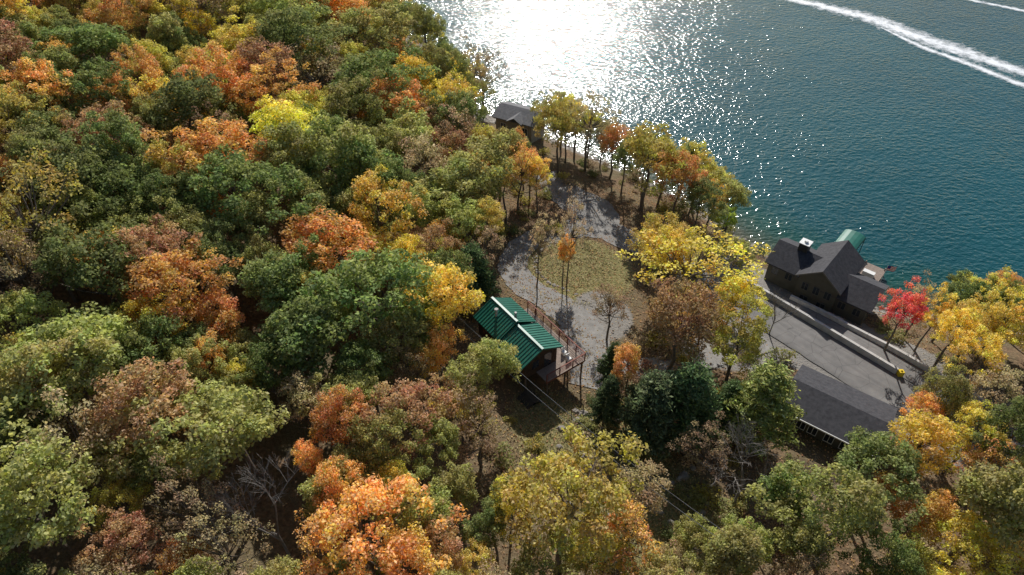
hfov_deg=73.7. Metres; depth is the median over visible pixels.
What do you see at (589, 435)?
shrub
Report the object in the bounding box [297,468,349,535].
oak tree
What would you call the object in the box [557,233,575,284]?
maple tree
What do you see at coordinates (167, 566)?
maple tree
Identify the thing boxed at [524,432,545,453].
shrub
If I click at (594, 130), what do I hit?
oak tree
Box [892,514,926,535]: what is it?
shrub
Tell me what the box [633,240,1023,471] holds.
road
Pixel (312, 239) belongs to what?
oak tree
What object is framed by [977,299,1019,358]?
oak tree
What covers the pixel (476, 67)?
maple tree
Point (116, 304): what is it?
oak tree
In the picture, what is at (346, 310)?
oak tree
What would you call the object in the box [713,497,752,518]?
shrub
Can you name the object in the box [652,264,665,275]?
shrub
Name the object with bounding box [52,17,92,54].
oak tree
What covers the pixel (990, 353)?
maple tree
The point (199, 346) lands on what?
maple tree
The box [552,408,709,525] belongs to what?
boulders
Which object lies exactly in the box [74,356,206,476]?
maple tree
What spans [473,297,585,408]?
green roof cabin
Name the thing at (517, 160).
maple tree
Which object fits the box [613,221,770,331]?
maple tree
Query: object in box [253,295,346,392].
oak tree
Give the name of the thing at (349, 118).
oak tree
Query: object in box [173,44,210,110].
maple tree
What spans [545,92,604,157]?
maple tree
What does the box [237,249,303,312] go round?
oak tree
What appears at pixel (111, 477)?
oak tree
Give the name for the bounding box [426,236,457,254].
maple tree
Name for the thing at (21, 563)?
oak tree
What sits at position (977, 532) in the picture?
maple tree
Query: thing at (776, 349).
shrub
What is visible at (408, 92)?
maple tree
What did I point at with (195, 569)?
oak tree
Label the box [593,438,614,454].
shrub
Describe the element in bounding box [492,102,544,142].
lakeshore cottage
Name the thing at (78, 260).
maple tree
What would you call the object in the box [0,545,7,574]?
oak tree
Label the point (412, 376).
ash tree
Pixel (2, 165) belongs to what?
maple tree
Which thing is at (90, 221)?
oak tree
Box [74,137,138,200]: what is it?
oak tree
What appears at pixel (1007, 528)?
oak tree
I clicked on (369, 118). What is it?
oak tree
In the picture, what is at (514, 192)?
shrub
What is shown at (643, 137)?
maple tree
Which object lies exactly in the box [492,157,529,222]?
maple tree
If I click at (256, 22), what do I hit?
oak tree
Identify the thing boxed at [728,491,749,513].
shrub
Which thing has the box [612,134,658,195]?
oak tree
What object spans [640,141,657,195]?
maple tree
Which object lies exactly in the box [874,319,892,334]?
shrub
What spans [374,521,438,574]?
maple tree
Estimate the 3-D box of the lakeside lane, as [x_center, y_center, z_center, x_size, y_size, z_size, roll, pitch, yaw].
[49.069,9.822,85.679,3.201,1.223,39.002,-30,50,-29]
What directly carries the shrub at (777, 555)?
on the ground at (278, 446)
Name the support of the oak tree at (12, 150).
on the ground at (278, 446)
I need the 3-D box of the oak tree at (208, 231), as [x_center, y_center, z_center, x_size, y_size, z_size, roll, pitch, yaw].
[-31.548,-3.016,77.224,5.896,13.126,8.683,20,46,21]
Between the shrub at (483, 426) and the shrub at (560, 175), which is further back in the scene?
the shrub at (560, 175)
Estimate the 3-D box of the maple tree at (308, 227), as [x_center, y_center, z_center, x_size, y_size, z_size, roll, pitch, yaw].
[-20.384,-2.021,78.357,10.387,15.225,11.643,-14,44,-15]
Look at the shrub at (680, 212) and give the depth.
110.46 m
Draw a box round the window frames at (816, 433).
[787,422,844,450]
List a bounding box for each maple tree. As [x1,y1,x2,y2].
[0,0,30,69]
[0,17,38,112]
[0,38,23,72]
[0,55,89,126]
[0,73,28,105]
[0,78,63,143]
[0,126,8,159]
[0,145,84,301]
[0,153,36,210]
[0,190,43,249]
[0,219,45,294]
[1,193,46,271]
[1,330,57,408]
[11,0,45,9]
[20,5,54,38]
[34,35,80,81]
[38,144,106,221]
[40,0,102,55]
[56,97,154,155]
[67,505,165,574]
[68,225,150,273]
[68,229,127,302]
[69,0,113,61]
[72,72,147,154]
[74,305,155,384]
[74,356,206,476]
[76,0,153,77]
[86,473,150,542]
[88,0,134,59]
[98,212,202,323]
[101,42,164,99]
[108,11,146,85]
[117,236,243,334]
[120,286,195,377]
[126,37,172,75]
[127,74,177,142]
[130,0,197,59]
[140,116,276,214]
[143,137,211,188]
[146,0,183,15]
[152,133,197,172]
[154,535,216,574]
[159,39,248,144]
[168,67,199,132]
[170,0,193,34]
[170,452,221,506]
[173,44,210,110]
[178,8,221,75]
[183,281,246,362]
[184,334,229,384]
[198,189,230,258]
[200,45,231,91]
[201,4,269,101]
[204,0,267,25]
[204,24,241,54]
[206,46,321,165]
[211,23,235,49]
[224,357,259,415]
[231,34,300,117]
[248,94,313,211]
[272,87,327,118]
[278,205,377,280]
[291,437,325,477]
[292,270,327,347]
[292,506,359,574]
[293,105,318,169]
[294,40,313,86]
[296,0,344,21]
[299,32,342,85]
[301,41,336,94]
[302,473,469,574]
[304,85,339,110]
[308,384,373,479]
[310,453,366,532]
[330,0,378,41]
[334,41,375,71]
[346,162,428,243]
[348,230,393,296]
[354,116,387,136]
[355,370,462,461]
[356,72,427,164]
[358,477,396,537]
[364,0,412,40]
[374,457,409,516]
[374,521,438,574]
[378,33,419,64]
[385,233,435,271]
[389,216,471,301]
[392,51,438,107]
[398,257,485,362]
[404,96,443,174]
[407,317,469,386]
[409,23,444,45]
[410,122,472,191]
[413,499,464,574]
[417,81,442,101]
[418,68,483,144]
[423,219,463,251]
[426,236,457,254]
[426,386,496,447]
[433,148,451,187]
[443,535,500,574]
[451,151,496,194]
[463,123,499,148]
[464,48,489,97]
[468,193,505,265]
[489,423,647,573]
[490,473,535,546]
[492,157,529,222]
[505,136,542,212]
[510,142,551,198]
[511,125,524,140]
[522,152,552,213]
[531,98,583,173]
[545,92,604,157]
[556,522,635,574]
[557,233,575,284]
[591,495,663,574]
[597,122,633,178]
[611,342,641,398]
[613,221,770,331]
[623,119,691,211]
[624,209,701,286]
[637,223,694,309]
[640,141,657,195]
[644,276,720,373]
[651,149,683,206]
[653,149,708,221]
[672,265,740,363]
[675,137,725,209]
[698,178,729,234]
[703,166,738,221]
[706,285,773,380]
[714,273,768,326]
[871,470,917,519]
[882,531,939,574]
[886,408,963,479]
[894,488,959,554]
[899,389,949,442]
[913,282,958,351]
[929,306,984,366]
[930,560,984,574]
[933,509,1023,574]
[936,290,1009,361]
[941,324,1008,396]
[941,399,1011,474]
[951,434,1023,504]
[952,265,1023,326]
[967,278,1023,373]
[982,540,1023,574]
[983,268,1023,302]
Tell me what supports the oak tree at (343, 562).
on the ground at (278, 446)
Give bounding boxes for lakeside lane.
[768,288,1022,442]
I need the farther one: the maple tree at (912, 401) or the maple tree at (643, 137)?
the maple tree at (643, 137)
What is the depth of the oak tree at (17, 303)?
61.45 m
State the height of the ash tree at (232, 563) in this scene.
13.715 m
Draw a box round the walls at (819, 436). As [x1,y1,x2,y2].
[785,419,867,460]
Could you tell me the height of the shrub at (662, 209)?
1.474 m
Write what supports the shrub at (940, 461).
on the ground at (278, 446)
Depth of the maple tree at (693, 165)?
99.76 m
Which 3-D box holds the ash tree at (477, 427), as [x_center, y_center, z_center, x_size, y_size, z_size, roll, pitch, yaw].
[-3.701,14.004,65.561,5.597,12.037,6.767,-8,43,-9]
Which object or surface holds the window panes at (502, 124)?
in the lakeshore cottage
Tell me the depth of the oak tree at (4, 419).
53.21 m
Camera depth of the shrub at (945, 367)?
85.01 m
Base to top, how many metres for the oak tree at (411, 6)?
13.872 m
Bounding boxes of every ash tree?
[0,222,59,316]
[0,240,29,318]
[12,384,150,537]
[21,380,95,457]
[69,549,143,574]
[115,0,146,34]
[142,453,243,561]
[155,0,231,43]
[170,486,274,574]
[190,99,242,193]
[217,568,246,574]
[275,369,334,447]
[287,35,356,114]
[386,345,431,415]
[394,131,450,184]
[425,91,475,153]
[448,386,501,467]
[458,225,506,270]
[459,33,507,107]
[469,558,511,574]
[528,211,566,286]
[561,87,621,171]
[561,186,593,286]
[589,282,629,339]
[594,121,611,167]
[613,458,672,517]
[657,538,687,574]
[665,410,734,487]
[775,545,856,574]
[900,269,945,337]
[959,528,1023,574]
[968,359,1023,431]
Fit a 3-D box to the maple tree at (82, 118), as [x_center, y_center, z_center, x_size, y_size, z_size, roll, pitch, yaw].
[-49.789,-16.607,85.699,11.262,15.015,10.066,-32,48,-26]
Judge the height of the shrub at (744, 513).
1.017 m
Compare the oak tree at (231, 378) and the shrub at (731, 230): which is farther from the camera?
the shrub at (731, 230)
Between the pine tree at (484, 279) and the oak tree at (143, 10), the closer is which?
the pine tree at (484, 279)
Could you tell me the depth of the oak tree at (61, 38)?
95.76 m
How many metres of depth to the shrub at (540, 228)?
104.23 m
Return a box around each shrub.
[444,316,465,326]
[465,310,477,321]
[467,470,481,488]
[469,416,500,440]
[476,464,507,496]
[478,435,502,455]
[490,441,516,469]
[494,224,509,235]
[500,222,522,235]
[502,415,517,424]
[506,179,521,190]
[510,187,523,195]
[515,208,535,216]
[519,195,533,205]
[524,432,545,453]
[527,454,536,462]
[532,223,552,235]
[535,441,546,454]
[537,187,552,199]
[538,147,550,154]
[547,222,564,232]
[554,171,570,179]
[554,552,578,574]
[559,178,578,186]
[560,423,596,444]
[569,507,601,535]
[574,414,596,431]
[574,420,601,440]
[576,158,588,167]
[579,158,598,168]
[579,452,609,477]
[583,451,615,472]
[585,393,593,403]
[586,169,600,177]
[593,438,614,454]
[596,536,634,573]
[608,436,625,454]
[617,389,630,408]
[620,371,636,393]
[626,169,642,181]
[630,357,657,372]
[631,334,647,353]
[631,371,644,385]
[641,450,652,460]
[642,329,669,349]
[644,325,666,343]
[645,476,658,497]
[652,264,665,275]
[652,338,680,360]
[656,200,672,213]
[657,520,674,541]
[659,198,676,208]
[667,206,686,221]
[668,197,689,210]
[670,482,697,503]
[671,351,688,362]
[674,442,701,466]
[677,210,688,221]
[681,491,709,514]
[689,224,703,234]
[691,482,722,509]
[712,225,736,234]
[712,504,742,528]
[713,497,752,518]
[722,458,740,476]
[727,465,747,479]
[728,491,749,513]
[734,349,753,363]
[734,438,749,451]
[737,509,753,527]
[743,369,753,383]
[750,246,768,255]
[765,346,800,364]
[766,556,796,574]
[770,516,803,531]
[770,548,795,565]
[784,452,796,461]
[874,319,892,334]
[887,327,908,344]
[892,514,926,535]
[901,327,920,337]
[912,440,938,462]
[919,540,938,565]
[921,533,958,565]
[929,447,951,470]
[934,352,947,358]
[940,364,956,375]
[940,483,963,505]
[963,455,1002,470]
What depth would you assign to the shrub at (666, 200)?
113.77 m
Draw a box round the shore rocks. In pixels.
[413,42,936,318]
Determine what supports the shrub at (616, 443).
on the ground at (278, 446)
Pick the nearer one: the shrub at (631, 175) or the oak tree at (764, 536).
the oak tree at (764, 536)
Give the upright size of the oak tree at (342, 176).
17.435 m
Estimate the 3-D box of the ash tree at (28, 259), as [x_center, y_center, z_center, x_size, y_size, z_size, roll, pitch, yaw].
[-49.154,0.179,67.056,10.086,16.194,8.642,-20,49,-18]
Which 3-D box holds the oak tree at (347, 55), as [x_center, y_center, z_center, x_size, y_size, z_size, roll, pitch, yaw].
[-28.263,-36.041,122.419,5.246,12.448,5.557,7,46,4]
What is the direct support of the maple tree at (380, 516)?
on the ground at (278, 446)
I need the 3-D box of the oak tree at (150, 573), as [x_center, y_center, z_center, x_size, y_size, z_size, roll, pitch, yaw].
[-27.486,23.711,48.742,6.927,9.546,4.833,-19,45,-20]
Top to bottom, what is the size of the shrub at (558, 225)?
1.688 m
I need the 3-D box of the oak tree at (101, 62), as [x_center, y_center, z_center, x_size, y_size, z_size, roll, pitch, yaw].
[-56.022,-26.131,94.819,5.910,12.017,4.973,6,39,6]
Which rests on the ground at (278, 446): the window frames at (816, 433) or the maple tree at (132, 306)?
the maple tree at (132, 306)
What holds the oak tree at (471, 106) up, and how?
on the ground at (278, 446)
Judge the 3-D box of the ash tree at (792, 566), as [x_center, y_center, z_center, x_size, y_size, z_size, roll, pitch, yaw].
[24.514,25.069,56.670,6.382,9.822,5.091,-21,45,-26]
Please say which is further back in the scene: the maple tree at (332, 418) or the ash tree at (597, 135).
the ash tree at (597, 135)
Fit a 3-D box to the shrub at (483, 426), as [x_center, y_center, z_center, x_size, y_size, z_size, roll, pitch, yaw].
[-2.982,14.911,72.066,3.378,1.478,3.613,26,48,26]
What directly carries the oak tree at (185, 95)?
on the ground at (278, 446)
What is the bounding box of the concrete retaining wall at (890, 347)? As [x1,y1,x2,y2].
[789,294,1019,424]
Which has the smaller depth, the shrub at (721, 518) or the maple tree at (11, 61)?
the shrub at (721, 518)
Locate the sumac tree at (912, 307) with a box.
[878,275,928,350]
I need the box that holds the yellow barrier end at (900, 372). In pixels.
[896,369,904,376]
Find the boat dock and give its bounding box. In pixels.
[858,260,885,280]
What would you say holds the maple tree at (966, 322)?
on the ground at (278, 446)
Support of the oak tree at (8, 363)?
on the ground at (278, 446)
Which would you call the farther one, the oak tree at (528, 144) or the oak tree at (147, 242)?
the oak tree at (528, 144)
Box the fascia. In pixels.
[764,238,888,314]
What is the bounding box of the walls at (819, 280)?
[764,265,868,324]
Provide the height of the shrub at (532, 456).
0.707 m
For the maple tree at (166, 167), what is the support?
on the ground at (278, 446)
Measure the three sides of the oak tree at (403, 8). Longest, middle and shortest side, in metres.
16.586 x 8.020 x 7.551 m
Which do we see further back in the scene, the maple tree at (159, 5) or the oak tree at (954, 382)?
the maple tree at (159, 5)
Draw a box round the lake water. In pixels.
[405,0,1023,317]
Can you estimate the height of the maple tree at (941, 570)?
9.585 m
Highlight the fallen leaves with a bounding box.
[400,179,1013,574]
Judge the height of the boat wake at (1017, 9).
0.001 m
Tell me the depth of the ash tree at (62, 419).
56.93 m
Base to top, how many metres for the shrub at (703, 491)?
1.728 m
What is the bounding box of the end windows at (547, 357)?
[532,351,551,369]
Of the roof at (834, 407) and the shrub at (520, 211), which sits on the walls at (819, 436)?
the roof at (834, 407)
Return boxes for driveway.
[583,215,776,303]
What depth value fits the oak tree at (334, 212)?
79.61 m
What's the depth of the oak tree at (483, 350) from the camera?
66.76 m
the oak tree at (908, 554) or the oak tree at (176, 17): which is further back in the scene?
the oak tree at (176, 17)
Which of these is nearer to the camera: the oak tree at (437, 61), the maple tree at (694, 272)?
the maple tree at (694, 272)
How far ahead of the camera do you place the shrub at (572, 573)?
59.48 m
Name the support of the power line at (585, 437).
attached to the utility pole
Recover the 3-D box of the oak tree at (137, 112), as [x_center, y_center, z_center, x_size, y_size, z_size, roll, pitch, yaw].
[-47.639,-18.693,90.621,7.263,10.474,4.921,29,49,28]
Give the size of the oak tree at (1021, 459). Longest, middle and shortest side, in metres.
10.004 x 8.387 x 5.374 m
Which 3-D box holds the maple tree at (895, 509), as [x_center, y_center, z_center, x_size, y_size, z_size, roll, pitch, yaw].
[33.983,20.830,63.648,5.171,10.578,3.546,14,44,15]
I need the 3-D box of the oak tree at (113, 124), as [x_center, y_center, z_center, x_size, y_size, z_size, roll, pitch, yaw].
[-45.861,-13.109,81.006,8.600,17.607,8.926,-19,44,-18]
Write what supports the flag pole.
on the ground at (278, 446)
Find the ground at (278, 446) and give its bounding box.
[0,0,1023,574]
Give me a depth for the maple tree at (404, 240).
77.78 m
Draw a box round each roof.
[765,238,888,313]
[786,364,897,453]
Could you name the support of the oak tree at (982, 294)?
on the ground at (278, 446)
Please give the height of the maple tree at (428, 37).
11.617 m
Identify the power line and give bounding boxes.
[428,298,712,534]
[442,301,723,531]
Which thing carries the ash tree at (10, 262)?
on the ground at (278, 446)
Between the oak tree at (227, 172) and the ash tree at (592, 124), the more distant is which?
the ash tree at (592, 124)
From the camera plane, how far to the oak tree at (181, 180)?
77.20 m
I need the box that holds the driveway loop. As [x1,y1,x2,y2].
[497,170,619,389]
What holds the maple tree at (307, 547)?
on the ground at (278, 446)
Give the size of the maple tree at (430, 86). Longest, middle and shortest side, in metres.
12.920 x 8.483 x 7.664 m
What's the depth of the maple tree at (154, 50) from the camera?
99.08 m
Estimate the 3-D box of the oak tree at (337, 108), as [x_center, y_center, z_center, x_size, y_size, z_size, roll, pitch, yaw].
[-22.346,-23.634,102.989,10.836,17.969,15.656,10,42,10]
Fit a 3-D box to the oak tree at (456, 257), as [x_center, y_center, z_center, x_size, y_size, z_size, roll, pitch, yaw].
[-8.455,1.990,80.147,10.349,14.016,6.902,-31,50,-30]
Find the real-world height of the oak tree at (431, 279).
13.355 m
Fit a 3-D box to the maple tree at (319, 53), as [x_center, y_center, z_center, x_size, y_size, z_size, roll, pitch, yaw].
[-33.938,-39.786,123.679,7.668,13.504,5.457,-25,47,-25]
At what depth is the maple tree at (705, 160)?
108.41 m
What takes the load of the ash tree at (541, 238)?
on the ground at (278, 446)
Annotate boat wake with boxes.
[788,0,1023,75]
[880,27,1023,85]
[970,0,1023,11]
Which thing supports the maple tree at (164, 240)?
on the ground at (278, 446)
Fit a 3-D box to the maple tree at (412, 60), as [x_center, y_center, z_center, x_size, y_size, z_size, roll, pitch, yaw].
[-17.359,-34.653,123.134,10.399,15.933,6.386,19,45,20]
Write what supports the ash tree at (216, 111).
on the ground at (278, 446)
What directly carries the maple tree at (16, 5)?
on the ground at (278, 446)
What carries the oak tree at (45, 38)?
on the ground at (278, 446)
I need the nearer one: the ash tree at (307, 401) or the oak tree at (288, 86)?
the ash tree at (307, 401)
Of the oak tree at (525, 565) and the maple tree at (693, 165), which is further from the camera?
the maple tree at (693, 165)
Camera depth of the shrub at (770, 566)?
62.09 m
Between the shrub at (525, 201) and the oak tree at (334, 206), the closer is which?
the oak tree at (334, 206)
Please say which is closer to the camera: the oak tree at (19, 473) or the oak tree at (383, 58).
the oak tree at (19, 473)
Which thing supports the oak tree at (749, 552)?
on the ground at (278, 446)
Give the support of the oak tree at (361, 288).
on the ground at (278, 446)
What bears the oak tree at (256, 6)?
on the ground at (278, 446)
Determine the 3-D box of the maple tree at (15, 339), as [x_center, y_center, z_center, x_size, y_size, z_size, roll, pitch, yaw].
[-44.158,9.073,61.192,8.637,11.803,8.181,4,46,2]
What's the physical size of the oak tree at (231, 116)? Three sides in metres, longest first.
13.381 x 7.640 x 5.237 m
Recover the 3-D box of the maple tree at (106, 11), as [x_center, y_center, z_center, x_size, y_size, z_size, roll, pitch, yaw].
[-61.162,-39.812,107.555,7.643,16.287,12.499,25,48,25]
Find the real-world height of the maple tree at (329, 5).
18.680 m
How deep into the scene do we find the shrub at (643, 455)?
71.94 m
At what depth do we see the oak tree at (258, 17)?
116.48 m
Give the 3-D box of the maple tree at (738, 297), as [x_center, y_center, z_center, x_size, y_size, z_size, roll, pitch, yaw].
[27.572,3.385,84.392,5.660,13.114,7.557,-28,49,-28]
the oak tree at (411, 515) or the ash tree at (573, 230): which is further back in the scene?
the ash tree at (573, 230)
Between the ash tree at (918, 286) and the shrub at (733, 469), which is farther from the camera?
the ash tree at (918, 286)
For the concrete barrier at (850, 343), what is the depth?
89.56 m
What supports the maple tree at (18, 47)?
on the ground at (278, 446)
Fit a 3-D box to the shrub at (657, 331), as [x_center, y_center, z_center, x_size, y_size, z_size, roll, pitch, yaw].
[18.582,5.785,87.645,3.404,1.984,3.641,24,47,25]
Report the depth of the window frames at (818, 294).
94.44 m
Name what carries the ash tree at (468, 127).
on the ground at (278, 446)
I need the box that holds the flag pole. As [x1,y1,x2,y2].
[880,266,896,281]
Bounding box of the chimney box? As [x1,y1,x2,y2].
[797,244,810,252]
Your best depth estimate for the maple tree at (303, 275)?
70.79 m
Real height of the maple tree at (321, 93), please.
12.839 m
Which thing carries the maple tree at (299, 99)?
on the ground at (278, 446)
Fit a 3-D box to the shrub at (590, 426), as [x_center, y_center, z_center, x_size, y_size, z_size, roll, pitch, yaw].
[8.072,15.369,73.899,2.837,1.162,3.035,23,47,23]
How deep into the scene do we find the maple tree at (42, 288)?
70.29 m
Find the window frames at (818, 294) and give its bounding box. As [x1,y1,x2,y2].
[770,266,860,317]
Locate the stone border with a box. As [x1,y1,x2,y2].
[533,240,617,342]
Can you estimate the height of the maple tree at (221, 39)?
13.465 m
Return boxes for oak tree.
[0,6,39,69]
[0,20,137,106]
[0,65,26,123]
[0,85,72,129]
[0,125,122,222]
[0,213,25,286]
[0,286,69,379]
[0,301,131,442]
[0,327,119,450]
[0,382,53,495]
[0,425,102,574]
[0,537,36,574]
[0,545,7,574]
[1,18,56,49]
[1,127,76,192]
[10,102,74,164]
[11,186,108,244]
[19,559,75,574]
[21,50,80,135]
[26,156,156,223]
[27,196,146,302]
[33,3,75,42]
[36,60,135,142]
[43,44,89,129]
[44,0,90,16]
[46,437,148,513]
[50,35,86,55]
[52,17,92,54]
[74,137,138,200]
[76,106,153,175]
[78,55,118,105]
[82,377,290,493]
[89,21,131,58]
[106,240,172,321]
[106,283,150,362]
[106,307,194,397]
[107,187,207,286]
[109,163,176,227]
[114,565,155,574]
[119,412,185,505]
[120,56,155,99]
[122,6,146,39]
[122,110,170,142]
[125,11,185,41]
[126,92,183,142]
[127,168,183,251]
[129,168,203,211]
[133,1,162,16]
[137,203,220,253]
[141,69,236,145]
[144,321,218,388]
[145,12,187,53]
[157,52,194,82]
[158,24,193,59]
[158,333,228,396]
[171,555,223,574]
[181,26,207,53]
[182,143,323,257]
[183,237,243,326]
[184,211,264,305]
[192,93,252,129]
[193,1,222,27]
[198,109,250,184]
[206,358,267,420]
[212,0,260,23]
[214,317,261,396]
[223,185,287,238]
[232,223,275,306]
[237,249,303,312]
[240,340,297,423]
[241,0,332,69]
[243,13,266,28]
[246,554,301,574]
[248,19,273,47]
[250,3,356,98]
[251,120,330,204]
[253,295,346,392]
[264,244,324,331]
[266,69,292,98]
[271,112,385,200]
[272,22,301,52]
[279,293,355,352]
[280,0,329,24]
[282,166,334,223]
[287,138,407,234]
[290,366,386,449]
[293,226,343,271]
[293,245,439,351]
[296,207,353,263]
[297,101,352,176]
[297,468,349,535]
[313,16,326,70]
[314,262,376,337]
[315,552,383,574]
[319,23,354,59]
[323,66,400,173]
[324,442,377,521]
[326,4,417,46]
[326,44,441,119]
[326,183,378,252]
[331,183,358,259]
[331,337,393,415]
[335,187,379,229]
[338,53,360,108]
[343,399,447,480]
[345,112,360,121]
[354,259,392,319]
[357,77,384,109]
[357,312,431,392]
[360,107,377,135]
[361,56,386,123]
[367,96,440,178]
[368,8,390,40]
[368,122,408,157]
[369,60,392,86]
[374,41,401,69]
[374,301,443,368]
[377,179,436,235]
[379,0,412,49]
[384,33,457,79]
[384,167,435,226]
[384,462,454,556]
[386,282,446,332]
[390,247,474,330]
[394,2,447,43]
[398,260,454,333]
[402,187,486,246]
[405,132,514,249]
[406,1,422,45]
[408,126,455,173]
[412,417,460,481]
[421,75,442,93]
[423,90,490,148]
[431,42,474,121]
[435,567,460,574]
[436,36,453,56]
[436,462,480,527]
[441,165,505,227]
[443,335,522,411]
[459,476,516,560]
[461,77,495,117]
[480,126,522,195]
[481,131,519,200]
[509,531,573,574]
[512,136,532,188]
[530,88,578,148]
[550,108,594,162]
[577,111,611,157]
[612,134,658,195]
[627,542,718,574]
[668,511,724,572]
[678,141,702,200]
[683,176,728,228]
[701,168,751,238]
[702,523,766,574]
[710,513,776,566]
[714,231,756,269]
[743,460,891,563]
[756,460,812,541]
[773,514,830,574]
[833,426,931,536]
[836,521,926,574]
[913,354,975,442]
[930,268,978,341]
[938,460,1023,567]
[956,287,1023,318]
[967,395,1023,468]
[970,274,1023,307]
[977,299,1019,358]
[993,512,1020,564]
[1002,449,1023,474]
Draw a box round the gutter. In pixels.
[799,419,872,455]
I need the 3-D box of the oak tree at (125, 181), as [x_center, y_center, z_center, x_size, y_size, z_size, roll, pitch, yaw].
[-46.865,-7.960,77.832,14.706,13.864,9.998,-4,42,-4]
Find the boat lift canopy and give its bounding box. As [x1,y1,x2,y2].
[835,229,865,252]
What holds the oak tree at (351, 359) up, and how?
on the ground at (278, 446)
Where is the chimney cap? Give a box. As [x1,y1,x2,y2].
[799,237,812,246]
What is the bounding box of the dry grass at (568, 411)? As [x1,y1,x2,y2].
[502,240,764,574]
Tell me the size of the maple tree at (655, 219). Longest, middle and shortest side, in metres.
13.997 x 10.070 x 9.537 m
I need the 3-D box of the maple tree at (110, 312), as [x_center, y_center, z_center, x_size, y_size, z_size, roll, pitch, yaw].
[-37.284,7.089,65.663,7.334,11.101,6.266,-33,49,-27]
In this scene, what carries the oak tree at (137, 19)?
on the ground at (278, 446)
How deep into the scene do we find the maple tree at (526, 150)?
106.06 m
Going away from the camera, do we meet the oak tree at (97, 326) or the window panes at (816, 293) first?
the oak tree at (97, 326)
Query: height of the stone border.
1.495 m
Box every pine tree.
[457,240,501,311]
[585,373,622,428]
[595,341,622,384]
[610,369,682,461]
[659,356,722,452]
[709,379,743,435]
[713,356,806,462]
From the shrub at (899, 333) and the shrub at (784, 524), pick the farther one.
the shrub at (899, 333)
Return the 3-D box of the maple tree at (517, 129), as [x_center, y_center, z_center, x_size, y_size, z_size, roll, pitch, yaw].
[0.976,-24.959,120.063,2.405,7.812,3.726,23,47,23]
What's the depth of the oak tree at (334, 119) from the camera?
93.12 m
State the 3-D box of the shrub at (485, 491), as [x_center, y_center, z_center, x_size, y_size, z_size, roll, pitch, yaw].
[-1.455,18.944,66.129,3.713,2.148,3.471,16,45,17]
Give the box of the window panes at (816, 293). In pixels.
[771,267,860,316]
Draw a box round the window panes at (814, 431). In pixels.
[791,420,861,457]
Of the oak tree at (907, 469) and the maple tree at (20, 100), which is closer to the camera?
the oak tree at (907, 469)
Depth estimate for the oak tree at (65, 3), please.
107.17 m
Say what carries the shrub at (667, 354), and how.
on the ground at (278, 446)
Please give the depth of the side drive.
85.54 m
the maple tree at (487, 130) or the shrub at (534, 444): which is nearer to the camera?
the shrub at (534, 444)
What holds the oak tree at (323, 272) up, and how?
on the ground at (278, 446)
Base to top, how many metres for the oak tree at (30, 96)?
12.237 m
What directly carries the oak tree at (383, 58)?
on the ground at (278, 446)
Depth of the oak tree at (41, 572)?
45.19 m
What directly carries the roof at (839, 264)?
on the walls at (819, 280)
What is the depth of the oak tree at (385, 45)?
122.44 m
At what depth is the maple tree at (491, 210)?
88.43 m
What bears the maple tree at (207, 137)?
on the ground at (278, 446)
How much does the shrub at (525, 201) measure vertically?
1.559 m
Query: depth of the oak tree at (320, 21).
128.45 m
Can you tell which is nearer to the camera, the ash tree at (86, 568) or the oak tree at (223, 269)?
the ash tree at (86, 568)
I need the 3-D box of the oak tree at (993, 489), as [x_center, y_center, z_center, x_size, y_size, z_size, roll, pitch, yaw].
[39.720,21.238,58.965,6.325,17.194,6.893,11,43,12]
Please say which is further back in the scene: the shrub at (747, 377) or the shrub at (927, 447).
the shrub at (747, 377)
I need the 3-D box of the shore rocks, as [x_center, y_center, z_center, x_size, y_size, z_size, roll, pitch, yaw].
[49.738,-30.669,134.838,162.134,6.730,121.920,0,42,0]
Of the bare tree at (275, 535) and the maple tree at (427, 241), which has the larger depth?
the maple tree at (427, 241)
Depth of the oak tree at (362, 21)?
125.08 m
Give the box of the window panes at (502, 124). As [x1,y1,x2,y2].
[501,123,526,134]
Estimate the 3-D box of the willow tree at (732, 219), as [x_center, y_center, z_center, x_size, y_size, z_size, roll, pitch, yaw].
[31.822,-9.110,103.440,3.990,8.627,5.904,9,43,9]
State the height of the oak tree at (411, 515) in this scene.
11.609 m
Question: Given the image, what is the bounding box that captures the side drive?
[621,329,775,375]
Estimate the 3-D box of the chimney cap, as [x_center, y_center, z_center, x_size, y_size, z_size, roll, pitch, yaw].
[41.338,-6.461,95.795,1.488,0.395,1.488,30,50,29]
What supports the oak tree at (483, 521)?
on the ground at (278, 446)
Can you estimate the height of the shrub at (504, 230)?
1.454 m
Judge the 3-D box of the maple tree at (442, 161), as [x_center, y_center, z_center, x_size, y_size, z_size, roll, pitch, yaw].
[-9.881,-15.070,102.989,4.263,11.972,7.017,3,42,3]
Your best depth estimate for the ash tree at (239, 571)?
46.89 m
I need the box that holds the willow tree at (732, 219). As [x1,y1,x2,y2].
[711,202,737,231]
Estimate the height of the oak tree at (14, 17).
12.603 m
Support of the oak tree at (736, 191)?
on the ground at (278, 446)
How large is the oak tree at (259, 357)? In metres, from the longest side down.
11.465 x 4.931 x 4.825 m
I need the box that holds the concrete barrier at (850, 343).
[743,277,898,373]
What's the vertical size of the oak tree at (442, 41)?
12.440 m
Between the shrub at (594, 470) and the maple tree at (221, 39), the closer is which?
the shrub at (594, 470)
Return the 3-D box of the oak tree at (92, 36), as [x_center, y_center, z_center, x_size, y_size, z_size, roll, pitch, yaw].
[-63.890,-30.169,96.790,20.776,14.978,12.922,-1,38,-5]
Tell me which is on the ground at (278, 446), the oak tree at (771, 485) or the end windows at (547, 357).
the oak tree at (771, 485)
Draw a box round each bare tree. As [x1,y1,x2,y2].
[191,454,309,556]
[701,410,787,506]
[767,288,801,333]
[795,457,844,515]
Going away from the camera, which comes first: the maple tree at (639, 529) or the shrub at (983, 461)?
the maple tree at (639, 529)

